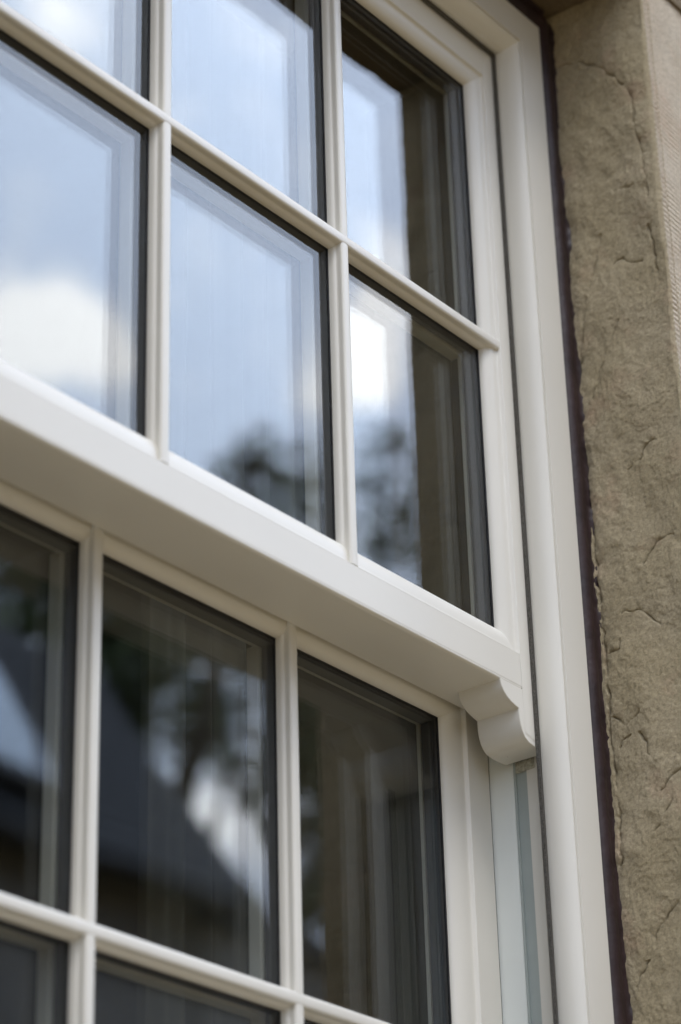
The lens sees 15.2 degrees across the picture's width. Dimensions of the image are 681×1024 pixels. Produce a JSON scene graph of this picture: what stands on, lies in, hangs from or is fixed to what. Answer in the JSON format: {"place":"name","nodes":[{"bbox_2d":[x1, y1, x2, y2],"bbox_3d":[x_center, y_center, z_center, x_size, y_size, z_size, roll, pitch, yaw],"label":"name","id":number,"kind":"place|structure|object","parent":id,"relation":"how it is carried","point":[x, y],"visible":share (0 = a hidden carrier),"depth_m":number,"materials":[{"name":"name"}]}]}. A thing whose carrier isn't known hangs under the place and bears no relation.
{"place":"outdoors","nodes":[
{"label":"outdoors","id":0,"kind":"place"},
{"bbox_2d":[0,0,470,1023],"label":"room","id":1,"kind":"object","parent":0,"point":[362,916],"visible":0.17,"depth_m":4.40,"materials":[{"name":"paint"}]},
{"bbox_2d":[136,0,303,1023],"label":"curtain","id":2,"kind":"object","parent":1,"relation":"hanging from","point":[230,391],"visible":0.68,"depth_m":2.90,"materials":[{"name":"fabric"}]},
{"bbox_3d":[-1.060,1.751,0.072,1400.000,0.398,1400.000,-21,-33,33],"label":"ground","id":3,"kind":"structure","parent":0,"visible":0},
{"bbox_3d":[-0.689,-0.595,1.968,0.365,6.300,11.500,-21,-33,33],"label":"stone wall","id":4,"kind":"object","parent":3,"relation":"on","visible":0},
{"bbox_3d":[0.010,0.943,2.056,0.415,0.115,1.682,-21,-33,33],"label":"stone sill","id":5,"kind":"object","parent":4,"relation":"on","visible":0},
{"bbox_2d":[0,0,613,1023],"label":"sash window","id":6,"kind":"structure","parent":5,"relation":"on","point":[490,696],"depth_m":2.66,"materials":[{"name":"beige plastic"}]},
{"bbox_2d":[507,0,632,1023],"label":"sealant bead","id":7,"kind":"object","parent":6,"relation":"attached to","point":[531,11],"visible":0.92,"depth_m":2.90,"materials":[{"name":"black rubber"}]},
{"bbox_2d":[547,0,680,1023],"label":"stone jamb","id":8,"kind":"object","parent":5,"relation":"on","point":[618,69],"visible":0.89,"depth_m":2.94,"materials":[{"name":"stone"}]},
{"bbox_2d":[532,0,680,18],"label":"stone lintel","id":9,"kind":"structure","parent":8,"relation":"on","point":[550,8],"depth_m":3.24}
]}

